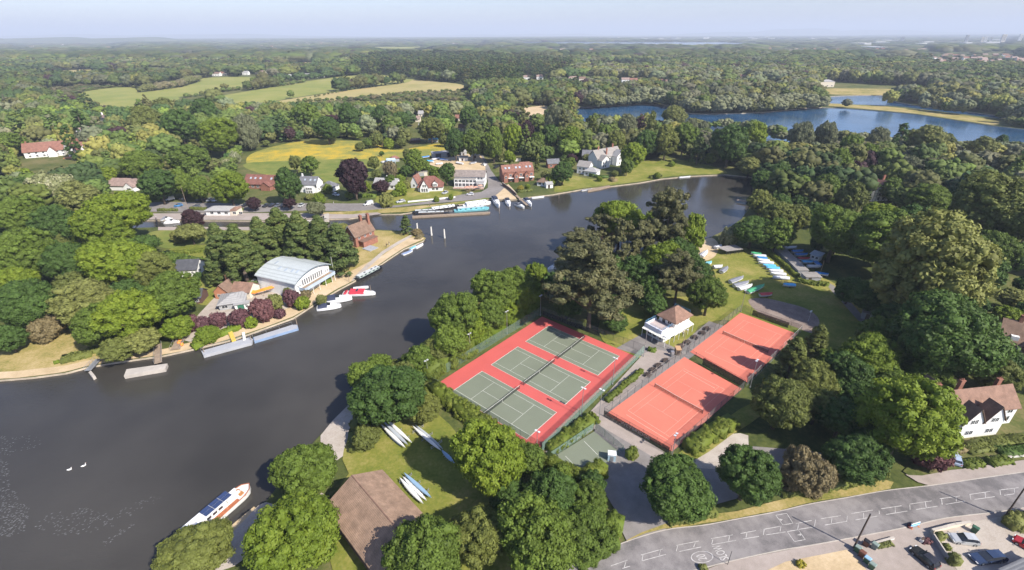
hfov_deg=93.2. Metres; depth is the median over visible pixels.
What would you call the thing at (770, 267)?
dinghy
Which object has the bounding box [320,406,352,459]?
riverside path
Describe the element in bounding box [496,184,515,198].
slipway
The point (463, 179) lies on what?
pub
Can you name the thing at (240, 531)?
riverside path
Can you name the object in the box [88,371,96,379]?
pontoon
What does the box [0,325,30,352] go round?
broadleaf tree
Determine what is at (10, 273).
broadleaf tree
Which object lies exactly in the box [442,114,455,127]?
broadleaf tree
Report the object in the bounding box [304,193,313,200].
shrub
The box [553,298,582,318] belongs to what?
broadleaf tree
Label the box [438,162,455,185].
broadleaf tree
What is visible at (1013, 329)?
house
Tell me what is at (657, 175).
shrub
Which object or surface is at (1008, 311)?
broadleaf tree
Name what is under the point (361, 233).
lock house
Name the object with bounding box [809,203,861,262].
broadleaf tree
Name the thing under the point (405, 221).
cypress tree
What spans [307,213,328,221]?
wall
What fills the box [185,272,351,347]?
wharf
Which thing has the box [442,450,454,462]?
rowing shell
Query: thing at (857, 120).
lake
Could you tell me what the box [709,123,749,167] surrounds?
broadleaf tree
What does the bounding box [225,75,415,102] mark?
field
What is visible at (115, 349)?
broadleaf tree
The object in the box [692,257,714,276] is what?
broadleaf tree
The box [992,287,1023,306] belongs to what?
broadleaf tree
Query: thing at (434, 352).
broadleaf tree
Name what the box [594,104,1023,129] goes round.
lake bank
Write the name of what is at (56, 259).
broadleaf tree
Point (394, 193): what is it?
shrub
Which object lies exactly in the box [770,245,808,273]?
boat store
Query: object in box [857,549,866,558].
wheelie bin
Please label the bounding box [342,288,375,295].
launch
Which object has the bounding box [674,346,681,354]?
kiosk
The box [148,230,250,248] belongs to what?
lawn
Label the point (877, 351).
broadleaf tree
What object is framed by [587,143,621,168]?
villa
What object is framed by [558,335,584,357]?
tennis net
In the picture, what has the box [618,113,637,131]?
willow tree
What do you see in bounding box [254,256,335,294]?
boathouse
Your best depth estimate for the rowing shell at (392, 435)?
104.06 m
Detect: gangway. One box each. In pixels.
[83,359,100,370]
[153,341,161,363]
[169,337,185,349]
[228,331,235,341]
[514,194,527,204]
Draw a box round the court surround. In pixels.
[441,317,635,446]
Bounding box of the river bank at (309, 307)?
[0,174,751,381]
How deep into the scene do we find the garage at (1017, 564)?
76.43 m
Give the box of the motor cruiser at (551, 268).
[548,260,567,272]
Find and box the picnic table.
[648,367,657,372]
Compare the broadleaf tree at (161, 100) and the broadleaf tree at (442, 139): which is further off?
the broadleaf tree at (161, 100)
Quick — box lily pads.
[0,436,136,541]
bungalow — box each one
[175,258,204,276]
[245,174,275,190]
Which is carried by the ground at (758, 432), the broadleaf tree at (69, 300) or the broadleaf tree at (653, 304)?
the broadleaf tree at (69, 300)
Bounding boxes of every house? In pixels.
[21,140,66,157]
[63,138,87,158]
[107,178,139,191]
[212,72,221,75]
[212,274,259,298]
[300,173,322,192]
[345,213,377,250]
[373,177,399,189]
[499,161,533,182]
[537,178,547,185]
[577,160,599,175]
[582,150,592,159]
[821,79,834,86]
[869,174,887,200]
[924,373,1021,437]
[999,314,1023,353]
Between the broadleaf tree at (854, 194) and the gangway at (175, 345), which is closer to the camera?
the gangway at (175, 345)
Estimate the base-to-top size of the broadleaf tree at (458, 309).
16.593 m
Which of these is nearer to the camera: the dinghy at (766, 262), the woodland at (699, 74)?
the dinghy at (766, 262)
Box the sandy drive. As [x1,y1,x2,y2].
[769,550,865,569]
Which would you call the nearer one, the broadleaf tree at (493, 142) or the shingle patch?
the shingle patch
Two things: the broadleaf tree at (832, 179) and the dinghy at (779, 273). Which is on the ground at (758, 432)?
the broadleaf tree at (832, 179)
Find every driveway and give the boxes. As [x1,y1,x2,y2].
[851,529,955,569]
[928,517,1023,569]
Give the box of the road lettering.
[712,546,728,559]
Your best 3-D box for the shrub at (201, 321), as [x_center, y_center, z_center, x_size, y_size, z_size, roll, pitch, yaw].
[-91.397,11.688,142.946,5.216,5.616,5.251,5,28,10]
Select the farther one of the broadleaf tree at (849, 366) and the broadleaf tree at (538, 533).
the broadleaf tree at (849, 366)
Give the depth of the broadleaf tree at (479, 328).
131.13 m
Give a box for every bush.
[625,445,637,460]
[647,346,656,352]
[698,563,708,569]
[795,559,806,568]
[878,539,894,548]
[922,537,933,544]
[934,531,948,541]
[942,543,952,550]
[945,551,963,566]
[1001,509,1023,533]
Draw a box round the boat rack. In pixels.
[717,245,742,254]
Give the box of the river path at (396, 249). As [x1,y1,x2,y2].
[349,237,423,278]
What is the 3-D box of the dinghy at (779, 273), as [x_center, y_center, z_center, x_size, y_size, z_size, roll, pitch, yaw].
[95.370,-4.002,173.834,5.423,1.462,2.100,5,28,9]
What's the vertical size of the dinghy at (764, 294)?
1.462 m
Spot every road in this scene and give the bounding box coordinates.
[475,155,504,197]
[569,473,1023,569]
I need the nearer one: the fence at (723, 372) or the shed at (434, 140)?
the fence at (723, 372)
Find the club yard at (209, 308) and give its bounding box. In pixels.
[184,291,288,341]
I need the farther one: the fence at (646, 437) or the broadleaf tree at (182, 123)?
the broadleaf tree at (182, 123)
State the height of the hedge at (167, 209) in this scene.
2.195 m
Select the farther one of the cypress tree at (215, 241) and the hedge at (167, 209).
the hedge at (167, 209)
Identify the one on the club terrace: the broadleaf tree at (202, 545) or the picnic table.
the picnic table
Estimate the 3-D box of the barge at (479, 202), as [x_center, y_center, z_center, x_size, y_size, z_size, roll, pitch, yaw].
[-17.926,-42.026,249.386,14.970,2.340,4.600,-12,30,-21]
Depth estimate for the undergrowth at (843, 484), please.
92.19 m
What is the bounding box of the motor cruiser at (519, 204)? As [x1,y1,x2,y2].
[515,202,524,208]
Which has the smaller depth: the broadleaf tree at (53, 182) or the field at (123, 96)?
the broadleaf tree at (53, 182)
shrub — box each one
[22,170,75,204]
[25,313,66,344]
[169,231,186,242]
[189,314,196,332]
[192,325,220,344]
[194,316,210,331]
[208,311,227,328]
[226,308,250,327]
[228,150,241,163]
[244,316,257,328]
[247,297,274,322]
[267,293,283,309]
[273,308,286,318]
[282,289,299,307]
[294,295,310,310]
[300,290,311,298]
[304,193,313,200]
[312,192,325,203]
[315,294,326,304]
[321,183,332,192]
[335,265,349,273]
[339,222,347,228]
[344,192,353,198]
[364,181,371,191]
[379,192,393,207]
[382,137,394,148]
[382,160,396,175]
[388,165,398,175]
[391,190,398,196]
[395,180,406,195]
[403,180,410,188]
[411,228,422,234]
[433,196,439,201]
[497,148,505,161]
[540,170,549,177]
[545,174,555,185]
[654,172,659,178]
[668,160,675,166]
[718,226,738,245]
[910,455,955,472]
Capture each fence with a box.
[446,308,538,371]
[502,182,515,194]
[541,307,644,345]
[542,346,644,449]
[554,423,593,453]
[595,423,623,450]
[604,347,687,409]
[604,410,671,453]
[670,381,744,453]
[688,309,737,351]
[689,348,745,387]
[746,329,801,384]
[748,306,802,327]
[932,534,948,558]
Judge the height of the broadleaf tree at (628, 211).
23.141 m
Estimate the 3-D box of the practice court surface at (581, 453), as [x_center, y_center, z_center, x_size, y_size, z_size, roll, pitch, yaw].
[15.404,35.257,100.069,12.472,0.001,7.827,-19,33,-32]
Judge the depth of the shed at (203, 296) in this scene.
158.49 m
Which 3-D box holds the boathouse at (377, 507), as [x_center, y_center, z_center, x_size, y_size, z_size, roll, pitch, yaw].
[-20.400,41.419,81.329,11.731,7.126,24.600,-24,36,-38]
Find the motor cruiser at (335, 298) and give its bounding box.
[327,294,351,302]
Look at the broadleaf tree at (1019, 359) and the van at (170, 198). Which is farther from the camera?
the van at (170, 198)
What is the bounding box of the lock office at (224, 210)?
[204,206,242,214]
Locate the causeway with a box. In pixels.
[828,103,999,124]
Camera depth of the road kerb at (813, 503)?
89.64 m
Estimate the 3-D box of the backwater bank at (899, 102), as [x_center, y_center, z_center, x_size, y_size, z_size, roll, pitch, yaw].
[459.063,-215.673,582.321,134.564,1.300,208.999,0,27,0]
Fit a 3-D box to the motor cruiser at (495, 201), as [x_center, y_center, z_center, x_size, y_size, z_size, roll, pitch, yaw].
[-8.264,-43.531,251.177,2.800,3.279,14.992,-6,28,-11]
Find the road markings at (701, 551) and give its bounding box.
[691,551,712,562]
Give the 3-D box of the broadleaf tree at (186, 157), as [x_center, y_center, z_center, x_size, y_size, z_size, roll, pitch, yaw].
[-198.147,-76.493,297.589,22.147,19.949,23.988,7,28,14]
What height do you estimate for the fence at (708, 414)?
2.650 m
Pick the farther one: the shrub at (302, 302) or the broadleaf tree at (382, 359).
the shrub at (302, 302)
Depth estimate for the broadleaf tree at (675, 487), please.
82.40 m
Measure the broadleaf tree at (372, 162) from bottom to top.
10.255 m
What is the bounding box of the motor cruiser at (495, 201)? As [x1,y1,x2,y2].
[491,195,499,207]
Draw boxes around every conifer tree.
[534,155,539,170]
[586,117,598,132]
[646,110,657,130]
[772,336,808,377]
[804,323,828,357]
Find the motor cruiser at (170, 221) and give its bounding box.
[164,219,179,224]
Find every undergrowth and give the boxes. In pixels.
[667,506,718,527]
[779,473,890,497]
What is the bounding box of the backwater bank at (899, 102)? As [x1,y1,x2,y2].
[830,95,991,114]
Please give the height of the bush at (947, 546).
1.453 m
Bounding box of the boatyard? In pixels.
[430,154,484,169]
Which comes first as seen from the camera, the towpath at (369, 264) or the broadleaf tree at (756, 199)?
the towpath at (369, 264)
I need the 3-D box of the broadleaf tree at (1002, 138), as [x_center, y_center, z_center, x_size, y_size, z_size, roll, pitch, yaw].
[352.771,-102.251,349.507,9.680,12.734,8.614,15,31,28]
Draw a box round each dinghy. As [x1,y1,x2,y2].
[700,250,707,257]
[712,264,722,268]
[719,266,727,273]
[728,275,743,283]
[732,280,748,287]
[737,284,751,290]
[746,283,764,293]
[753,254,766,257]
[757,258,769,260]
[757,261,773,263]
[759,292,772,297]
[766,266,779,269]
[768,269,782,271]
[770,272,786,275]
[772,275,789,280]
[783,283,795,287]
[785,246,796,249]
[791,249,803,252]
[794,253,807,256]
[797,257,809,259]
[801,260,813,263]
[806,264,819,268]
[815,271,828,275]
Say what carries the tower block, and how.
on the ground at (758, 432)
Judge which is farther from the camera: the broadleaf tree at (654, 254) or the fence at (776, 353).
the broadleaf tree at (654, 254)
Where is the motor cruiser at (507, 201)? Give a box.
[505,197,510,206]
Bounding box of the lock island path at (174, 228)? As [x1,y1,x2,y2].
[158,227,249,229]
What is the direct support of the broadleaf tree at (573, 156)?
on the ground at (758, 432)
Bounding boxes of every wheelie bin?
[853,544,862,553]
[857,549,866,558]
[861,538,870,547]
[862,554,871,564]
[867,560,876,569]
[870,540,879,549]
[970,524,979,533]
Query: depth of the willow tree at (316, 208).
228.54 m
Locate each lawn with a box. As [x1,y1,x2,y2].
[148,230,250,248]
[169,245,218,304]
[330,415,512,569]
[345,230,425,271]
[554,159,726,191]
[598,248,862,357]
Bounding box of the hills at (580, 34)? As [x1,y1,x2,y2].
[423,33,618,36]
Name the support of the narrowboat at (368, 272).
on the river
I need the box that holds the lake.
[577,104,1023,141]
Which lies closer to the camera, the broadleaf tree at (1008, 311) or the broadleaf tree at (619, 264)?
the broadleaf tree at (1008, 311)
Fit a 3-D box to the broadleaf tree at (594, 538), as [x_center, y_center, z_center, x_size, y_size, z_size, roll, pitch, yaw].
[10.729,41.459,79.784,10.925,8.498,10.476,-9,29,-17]
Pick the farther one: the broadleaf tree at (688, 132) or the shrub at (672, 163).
the broadleaf tree at (688, 132)
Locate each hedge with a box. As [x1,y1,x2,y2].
[157,208,177,211]
[163,247,204,253]
[189,206,206,210]
[354,193,376,197]
[421,336,478,382]
[423,379,525,445]
[472,310,516,348]
[513,290,540,323]
[522,156,544,158]
[542,451,608,483]
[544,410,600,453]
[577,529,620,569]
[595,174,608,177]
[604,368,643,402]
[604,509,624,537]
[681,413,741,456]
[760,244,800,277]
[797,277,829,286]
[962,456,986,469]
[984,454,1015,466]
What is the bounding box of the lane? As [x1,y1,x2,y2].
[149,192,481,212]
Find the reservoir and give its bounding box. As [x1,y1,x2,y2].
[520,42,755,44]
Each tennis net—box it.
[483,385,519,413]
[523,358,554,384]
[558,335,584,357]
[654,383,702,413]
[722,331,768,352]
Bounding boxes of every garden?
[375,188,461,204]
[903,451,1023,474]
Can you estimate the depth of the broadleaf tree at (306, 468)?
87.02 m
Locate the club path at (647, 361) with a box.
[546,349,669,456]
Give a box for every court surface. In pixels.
[452,371,555,438]
[492,347,589,403]
[526,326,618,374]
[557,432,620,466]
[608,357,740,450]
[690,313,796,381]
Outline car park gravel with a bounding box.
[693,433,748,468]
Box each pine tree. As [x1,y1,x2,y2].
[541,235,644,328]
[554,226,599,260]
[584,213,617,244]
[605,217,645,260]
[626,220,656,254]
[645,191,665,220]
[646,185,690,242]
[653,248,703,305]
[922,157,948,169]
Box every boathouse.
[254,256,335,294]
[329,470,460,569]
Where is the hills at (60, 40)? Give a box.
[0,37,184,42]
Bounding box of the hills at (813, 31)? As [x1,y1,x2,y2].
[655,28,1023,35]
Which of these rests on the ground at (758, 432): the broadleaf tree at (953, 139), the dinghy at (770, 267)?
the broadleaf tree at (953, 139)
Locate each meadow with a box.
[243,159,381,182]
[246,140,447,174]
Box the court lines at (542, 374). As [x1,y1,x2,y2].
[491,347,589,403]
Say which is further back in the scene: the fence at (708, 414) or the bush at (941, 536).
the fence at (708, 414)
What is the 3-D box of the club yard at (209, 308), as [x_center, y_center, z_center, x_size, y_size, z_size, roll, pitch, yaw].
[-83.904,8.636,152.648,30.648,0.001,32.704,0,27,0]
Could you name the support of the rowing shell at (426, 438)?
on the boat rack
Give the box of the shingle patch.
[748,298,818,332]
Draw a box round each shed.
[191,288,208,303]
[410,138,420,142]
[428,137,437,142]
[431,150,453,157]
[459,155,467,160]
[471,153,479,157]
[544,181,552,187]
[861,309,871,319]
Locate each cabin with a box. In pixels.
[216,291,249,310]
[809,250,824,260]
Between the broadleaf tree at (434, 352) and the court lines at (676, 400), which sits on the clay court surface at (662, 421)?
the court lines at (676, 400)
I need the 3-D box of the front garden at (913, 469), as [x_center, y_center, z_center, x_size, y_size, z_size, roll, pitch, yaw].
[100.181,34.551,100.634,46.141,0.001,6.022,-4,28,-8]
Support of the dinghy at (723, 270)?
on the lawn at (832, 313)
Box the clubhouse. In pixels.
[641,304,693,345]
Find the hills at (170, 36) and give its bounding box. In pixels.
[0,34,380,38]
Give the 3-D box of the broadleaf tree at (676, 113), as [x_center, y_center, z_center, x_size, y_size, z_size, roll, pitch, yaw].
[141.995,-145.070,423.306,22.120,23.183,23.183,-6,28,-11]
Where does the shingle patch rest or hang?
on the lawn at (832, 313)
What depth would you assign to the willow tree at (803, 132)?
338.96 m
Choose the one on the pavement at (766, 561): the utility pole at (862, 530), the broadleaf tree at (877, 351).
the utility pole at (862, 530)
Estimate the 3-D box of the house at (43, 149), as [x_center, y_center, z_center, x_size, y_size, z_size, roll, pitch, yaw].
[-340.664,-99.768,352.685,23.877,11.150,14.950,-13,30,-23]
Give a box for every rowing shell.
[382,425,404,446]
[384,422,407,444]
[389,422,411,442]
[399,477,422,503]
[403,477,425,499]
[404,473,430,497]
[413,426,440,449]
[415,424,442,448]
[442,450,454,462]
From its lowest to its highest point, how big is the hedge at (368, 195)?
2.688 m
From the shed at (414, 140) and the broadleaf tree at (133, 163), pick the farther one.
the shed at (414, 140)
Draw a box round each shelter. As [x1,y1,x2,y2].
[386,156,398,163]
[800,272,822,280]
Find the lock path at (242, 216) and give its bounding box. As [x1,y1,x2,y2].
[146,212,380,219]
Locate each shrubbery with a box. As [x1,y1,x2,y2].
[160,250,205,260]
[190,324,241,349]
[321,277,331,284]
[517,188,532,192]
[608,177,617,181]
[648,173,662,178]
[957,443,970,454]
[962,432,1023,455]
[994,443,1023,457]
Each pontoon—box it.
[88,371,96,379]
[124,364,167,378]
[201,334,253,357]
[252,322,298,342]
[412,212,489,218]
[588,185,610,191]
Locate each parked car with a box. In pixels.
[909,545,941,569]
[948,531,980,546]
[954,453,962,466]
[968,549,1008,565]
[1012,534,1023,547]
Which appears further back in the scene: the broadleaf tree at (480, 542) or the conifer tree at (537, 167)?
the conifer tree at (537, 167)
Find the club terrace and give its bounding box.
[608,321,722,411]
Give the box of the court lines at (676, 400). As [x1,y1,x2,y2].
[629,369,720,436]
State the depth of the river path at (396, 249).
192.49 m
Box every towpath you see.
[0,343,191,378]
[351,235,412,281]
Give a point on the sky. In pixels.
(17, 17)
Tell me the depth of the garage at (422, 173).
298.39 m
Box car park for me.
[582,424,840,539]
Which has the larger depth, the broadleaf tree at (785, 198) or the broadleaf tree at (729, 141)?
the broadleaf tree at (729, 141)
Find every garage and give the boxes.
[320,181,339,191]
[416,170,426,175]
[998,557,1023,569]
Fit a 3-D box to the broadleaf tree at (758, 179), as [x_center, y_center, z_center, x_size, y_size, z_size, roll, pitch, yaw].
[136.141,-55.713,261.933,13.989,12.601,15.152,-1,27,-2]
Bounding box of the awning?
[251,286,273,294]
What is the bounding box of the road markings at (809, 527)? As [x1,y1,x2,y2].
[611,488,1014,568]
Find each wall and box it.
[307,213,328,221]
[408,196,454,201]
[876,536,894,542]
[930,520,971,532]
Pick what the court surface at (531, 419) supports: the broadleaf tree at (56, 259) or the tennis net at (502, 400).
the tennis net at (502, 400)
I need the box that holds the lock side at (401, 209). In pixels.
[320,200,469,213]
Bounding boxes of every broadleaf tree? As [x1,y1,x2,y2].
[0,132,28,151]
[0,193,46,234]
[0,226,55,281]
[0,266,41,288]
[0,278,55,326]
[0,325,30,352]
[13,176,31,182]
[15,168,32,173]
[19,107,42,116]
[25,203,74,237]
[35,242,82,279]
[44,278,117,323]
[51,271,90,288]
[53,179,100,210]
[53,234,71,242]
[60,218,73,242]
[67,189,153,231]
[69,208,136,245]
[69,302,122,346]
[73,238,155,283]
[87,287,165,337]
[96,337,133,362]
[98,166,118,179]
[108,278,144,290]
[117,149,163,177]
[123,104,161,125]
[123,326,161,353]
[128,233,163,250]
[131,250,176,288]
[136,169,179,204]
[141,270,201,316]
[150,516,235,569]
[152,97,171,105]
[153,315,169,323]
[157,315,194,338]
[159,108,199,143]
[163,144,210,171]
[170,168,190,199]
[174,223,207,244]
[180,209,204,224]
[186,175,210,202]
[187,97,217,116]
[193,272,202,278]
[196,117,238,156]
[208,169,249,205]
[240,489,341,569]
[245,197,261,210]
[267,442,337,495]
[273,166,302,198]
[282,198,296,209]
[288,102,321,123]
[288,155,300,172]
[299,156,320,175]
[311,116,339,144]
[334,157,368,199]
[336,101,361,123]
[344,360,375,386]
[346,364,426,426]
[351,424,382,450]
[355,142,364,150]
[362,137,373,148]
[366,353,392,365]
[367,156,379,169]
[368,132,382,147]
[369,105,390,123]
[370,169,380,178]
[372,179,390,192]
[381,512,464,569]
[385,174,394,182]
[393,111,411,127]
[394,361,417,370]
[395,137,405,148]
[395,174,404,180]
[400,165,412,177]
[401,343,433,371]
[402,148,409,157]
[402,148,424,173]
[410,389,442,423]
[417,116,445,143]
[422,159,430,170]
[422,336,448,358]
[427,290,478,330]
[429,166,439,177]
[431,322,468,355]
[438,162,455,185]
[439,135,446,144]
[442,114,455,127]
[445,127,464,160]
[448,418,526,496]
[448,502,504,569]
[459,106,477,125]
[462,129,483,160]
[464,309,485,341]
[470,268,517,309]
[477,299,505,326]
[481,125,503,162]
[487,475,523,512]
[495,490,577,569]
[501,265,534,296]
[501,295,521,315]
[503,123,521,152]
[504,150,515,164]
[516,282,534,308]
[519,442,544,478]
[521,119,534,142]
[522,467,577,510]
[525,262,547,283]
[530,131,545,145]
[533,280,544,296]
[542,124,559,146]
[542,271,564,292]
[550,161,573,184]
[551,462,572,478]
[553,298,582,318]
[558,126,582,146]
[564,502,617,568]
[565,157,575,166]
[567,153,577,160]
[573,478,607,514]
[578,468,606,490]
[582,154,588,160]
[592,200,645,251]
[596,123,611,133]
[603,312,628,331]
[606,130,625,149]
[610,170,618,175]
[610,253,622,269]
[620,142,646,167]
[620,159,634,175]
[621,254,657,283]
[635,129,657,160]
[638,274,665,298]
[638,293,667,316]
[639,211,658,243]
[639,452,717,523]
[641,239,683,275]
[656,123,679,160]
[661,104,688,122]
[668,236,696,257]
[675,122,699,155]
[683,212,706,249]
[685,275,728,315]
[688,242,700,257]
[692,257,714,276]
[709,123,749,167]
[714,443,783,506]
[733,215,770,248]
[735,156,760,178]
[746,189,775,215]
[747,121,767,142]
[750,170,771,188]
[750,373,814,429]
[759,200,796,223]
[762,217,797,251]
[769,163,790,170]
[772,193,791,203]
[779,444,838,500]
[788,358,841,393]
[790,204,811,229]
[791,194,809,205]
[808,202,823,223]
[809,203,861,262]
[809,386,837,424]
[810,237,823,250]
[811,172,840,201]
[813,395,859,438]
[815,346,838,361]
[820,432,895,486]
[824,350,876,386]
[833,147,854,166]
[833,179,871,211]
[834,276,860,303]
[835,377,850,397]
[838,331,904,376]
[839,134,864,145]
[842,419,894,454]
[843,379,870,402]
[847,208,910,278]
[848,280,882,311]
[851,373,967,461]
[854,314,895,338]
[860,201,899,213]
[864,142,879,152]
[869,206,1006,306]
[876,365,903,381]
[879,177,903,201]
[885,287,1020,377]
[889,335,898,343]
[889,342,914,369]
[900,203,944,224]
[901,361,956,388]
[903,183,952,210]
[905,124,950,145]
[946,133,957,141]
[951,169,1023,240]
[951,371,974,378]
[964,135,999,152]
[971,360,1023,391]
[979,229,1023,265]
[979,295,992,312]
[988,304,1023,321]
[992,260,1011,288]
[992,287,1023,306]
[994,134,1009,141]
[1006,350,1023,369]
[1007,241,1023,272]
[1011,276,1023,289]
[1015,302,1023,311]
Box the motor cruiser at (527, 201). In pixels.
[523,197,531,206]
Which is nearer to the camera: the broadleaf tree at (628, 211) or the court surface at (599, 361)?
the court surface at (599, 361)
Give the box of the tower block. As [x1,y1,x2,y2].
[1000,34,1007,41]
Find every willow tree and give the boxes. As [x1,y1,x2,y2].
[232,112,262,150]
[306,201,325,214]
[544,103,573,126]
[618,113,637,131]
[684,119,698,126]
[698,120,710,128]
[786,121,815,143]
[814,120,838,143]
[864,126,890,142]
[898,155,923,169]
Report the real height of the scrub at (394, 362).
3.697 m
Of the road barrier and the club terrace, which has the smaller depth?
the road barrier
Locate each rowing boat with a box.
[353,286,368,288]
[401,250,412,255]
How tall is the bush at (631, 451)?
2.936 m
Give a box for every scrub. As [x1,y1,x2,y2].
[347,426,381,453]
[348,415,367,430]
[391,341,424,366]
[411,233,423,239]
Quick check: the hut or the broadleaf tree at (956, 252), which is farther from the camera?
the broadleaf tree at (956, 252)
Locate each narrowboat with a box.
[354,265,381,281]
[413,209,438,213]
[415,211,448,215]
[431,204,458,209]
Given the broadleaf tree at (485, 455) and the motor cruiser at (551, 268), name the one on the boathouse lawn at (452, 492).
the broadleaf tree at (485, 455)
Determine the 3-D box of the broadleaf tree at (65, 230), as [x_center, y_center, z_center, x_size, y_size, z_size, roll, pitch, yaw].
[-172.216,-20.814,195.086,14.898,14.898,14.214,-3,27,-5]
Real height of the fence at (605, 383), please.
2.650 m
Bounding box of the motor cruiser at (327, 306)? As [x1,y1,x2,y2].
[317,302,340,310]
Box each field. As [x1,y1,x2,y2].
[82,87,178,106]
[143,77,250,96]
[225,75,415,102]
[280,80,463,102]
[377,47,418,48]
[524,106,547,115]
[826,88,890,94]
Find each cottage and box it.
[410,173,421,187]
[417,176,443,192]
[418,111,423,116]
[458,124,464,130]
[545,158,559,167]
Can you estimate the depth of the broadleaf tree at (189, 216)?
211.39 m
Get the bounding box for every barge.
[454,205,488,211]
[462,199,490,205]
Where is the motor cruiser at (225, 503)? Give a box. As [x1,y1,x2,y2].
[180,483,250,528]
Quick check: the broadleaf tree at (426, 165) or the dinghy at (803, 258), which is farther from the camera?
the broadleaf tree at (426, 165)
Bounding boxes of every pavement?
[708,508,1023,569]
[906,460,1023,484]
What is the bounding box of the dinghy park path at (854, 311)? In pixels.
[828,284,864,321]
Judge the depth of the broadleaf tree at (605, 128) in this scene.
348.61 m
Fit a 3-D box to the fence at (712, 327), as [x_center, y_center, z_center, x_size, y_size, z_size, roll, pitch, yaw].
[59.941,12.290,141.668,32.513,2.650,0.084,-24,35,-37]
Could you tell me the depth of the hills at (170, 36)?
17471.71 m
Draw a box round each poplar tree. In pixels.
[58,124,80,160]
[69,108,88,133]
[891,122,909,144]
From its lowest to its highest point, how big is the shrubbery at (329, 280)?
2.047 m
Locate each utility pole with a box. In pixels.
[853,513,870,547]
[1004,488,1023,515]
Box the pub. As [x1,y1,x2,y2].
[453,170,486,189]
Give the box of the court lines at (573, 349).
[525,326,615,371]
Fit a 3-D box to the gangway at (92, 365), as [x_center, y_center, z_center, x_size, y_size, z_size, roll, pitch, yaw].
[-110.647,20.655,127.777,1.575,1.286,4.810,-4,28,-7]
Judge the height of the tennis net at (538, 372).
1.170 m
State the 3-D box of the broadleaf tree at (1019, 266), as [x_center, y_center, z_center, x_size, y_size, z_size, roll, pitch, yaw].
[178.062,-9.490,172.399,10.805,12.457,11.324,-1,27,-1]
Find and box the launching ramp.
[698,238,718,260]
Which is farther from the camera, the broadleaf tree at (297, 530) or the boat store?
the boat store
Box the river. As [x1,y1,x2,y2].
[0,175,752,569]
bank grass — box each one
[0,329,98,371]
[422,198,488,208]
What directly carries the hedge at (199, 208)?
on the ground at (758, 432)
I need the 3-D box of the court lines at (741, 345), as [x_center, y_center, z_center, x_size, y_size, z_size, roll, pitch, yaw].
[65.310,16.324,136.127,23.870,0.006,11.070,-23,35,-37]
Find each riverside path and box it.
[215,493,325,569]
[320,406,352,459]
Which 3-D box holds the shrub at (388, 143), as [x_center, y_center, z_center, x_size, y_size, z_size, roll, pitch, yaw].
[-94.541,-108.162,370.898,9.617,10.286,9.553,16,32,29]
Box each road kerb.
[572,472,1023,565]
[695,507,1023,569]
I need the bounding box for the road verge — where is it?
[627,480,892,540]
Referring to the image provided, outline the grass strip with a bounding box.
[678,404,759,459]
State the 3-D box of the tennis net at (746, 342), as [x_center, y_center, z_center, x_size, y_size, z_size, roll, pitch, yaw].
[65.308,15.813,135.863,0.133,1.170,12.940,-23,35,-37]
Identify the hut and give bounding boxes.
[607,450,616,461]
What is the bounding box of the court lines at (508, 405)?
[456,371,556,438]
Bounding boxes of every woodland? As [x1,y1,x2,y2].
[0,34,1023,61]
[0,51,1023,104]
[0,83,1023,208]
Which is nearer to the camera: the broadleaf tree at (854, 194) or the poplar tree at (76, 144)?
the broadleaf tree at (854, 194)
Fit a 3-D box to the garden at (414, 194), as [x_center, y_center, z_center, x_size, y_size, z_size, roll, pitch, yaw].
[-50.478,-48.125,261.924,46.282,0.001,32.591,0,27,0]
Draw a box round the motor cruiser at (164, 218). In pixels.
[160,216,171,220]
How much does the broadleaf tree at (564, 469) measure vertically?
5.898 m
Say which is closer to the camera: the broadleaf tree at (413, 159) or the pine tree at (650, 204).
the pine tree at (650, 204)
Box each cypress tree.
[203,222,249,283]
[203,253,225,286]
[219,223,264,283]
[236,261,253,281]
[247,216,282,272]
[264,207,303,261]
[280,210,323,259]
[306,215,343,262]
[321,222,359,275]
[399,215,412,234]
[688,132,705,164]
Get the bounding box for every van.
[165,196,174,200]
[363,200,373,205]
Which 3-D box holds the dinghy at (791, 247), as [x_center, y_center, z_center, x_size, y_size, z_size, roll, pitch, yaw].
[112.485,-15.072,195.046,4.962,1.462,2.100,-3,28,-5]
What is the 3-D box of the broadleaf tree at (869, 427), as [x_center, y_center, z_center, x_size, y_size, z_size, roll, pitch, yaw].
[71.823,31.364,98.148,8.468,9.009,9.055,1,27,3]
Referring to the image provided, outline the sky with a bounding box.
[0,0,1023,35]
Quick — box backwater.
[830,96,1005,117]
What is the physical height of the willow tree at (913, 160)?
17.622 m
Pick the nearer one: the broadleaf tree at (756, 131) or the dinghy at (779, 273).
the dinghy at (779, 273)
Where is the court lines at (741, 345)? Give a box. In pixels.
[707,322,780,369]
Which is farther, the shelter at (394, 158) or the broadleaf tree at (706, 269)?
the shelter at (394, 158)
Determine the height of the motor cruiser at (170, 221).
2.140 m
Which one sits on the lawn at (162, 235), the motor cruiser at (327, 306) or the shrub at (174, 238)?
the shrub at (174, 238)
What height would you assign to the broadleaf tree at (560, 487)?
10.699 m
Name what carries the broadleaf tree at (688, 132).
on the ground at (758, 432)
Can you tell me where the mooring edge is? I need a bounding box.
[232,507,254,531]
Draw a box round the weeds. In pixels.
[59,345,100,363]
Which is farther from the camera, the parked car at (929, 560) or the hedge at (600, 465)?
the hedge at (600, 465)
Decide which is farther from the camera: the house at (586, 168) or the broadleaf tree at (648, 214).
the house at (586, 168)
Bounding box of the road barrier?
[910,522,920,529]
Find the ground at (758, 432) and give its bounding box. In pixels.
[0,34,1023,569]
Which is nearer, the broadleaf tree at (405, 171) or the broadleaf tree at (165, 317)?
the broadleaf tree at (165, 317)

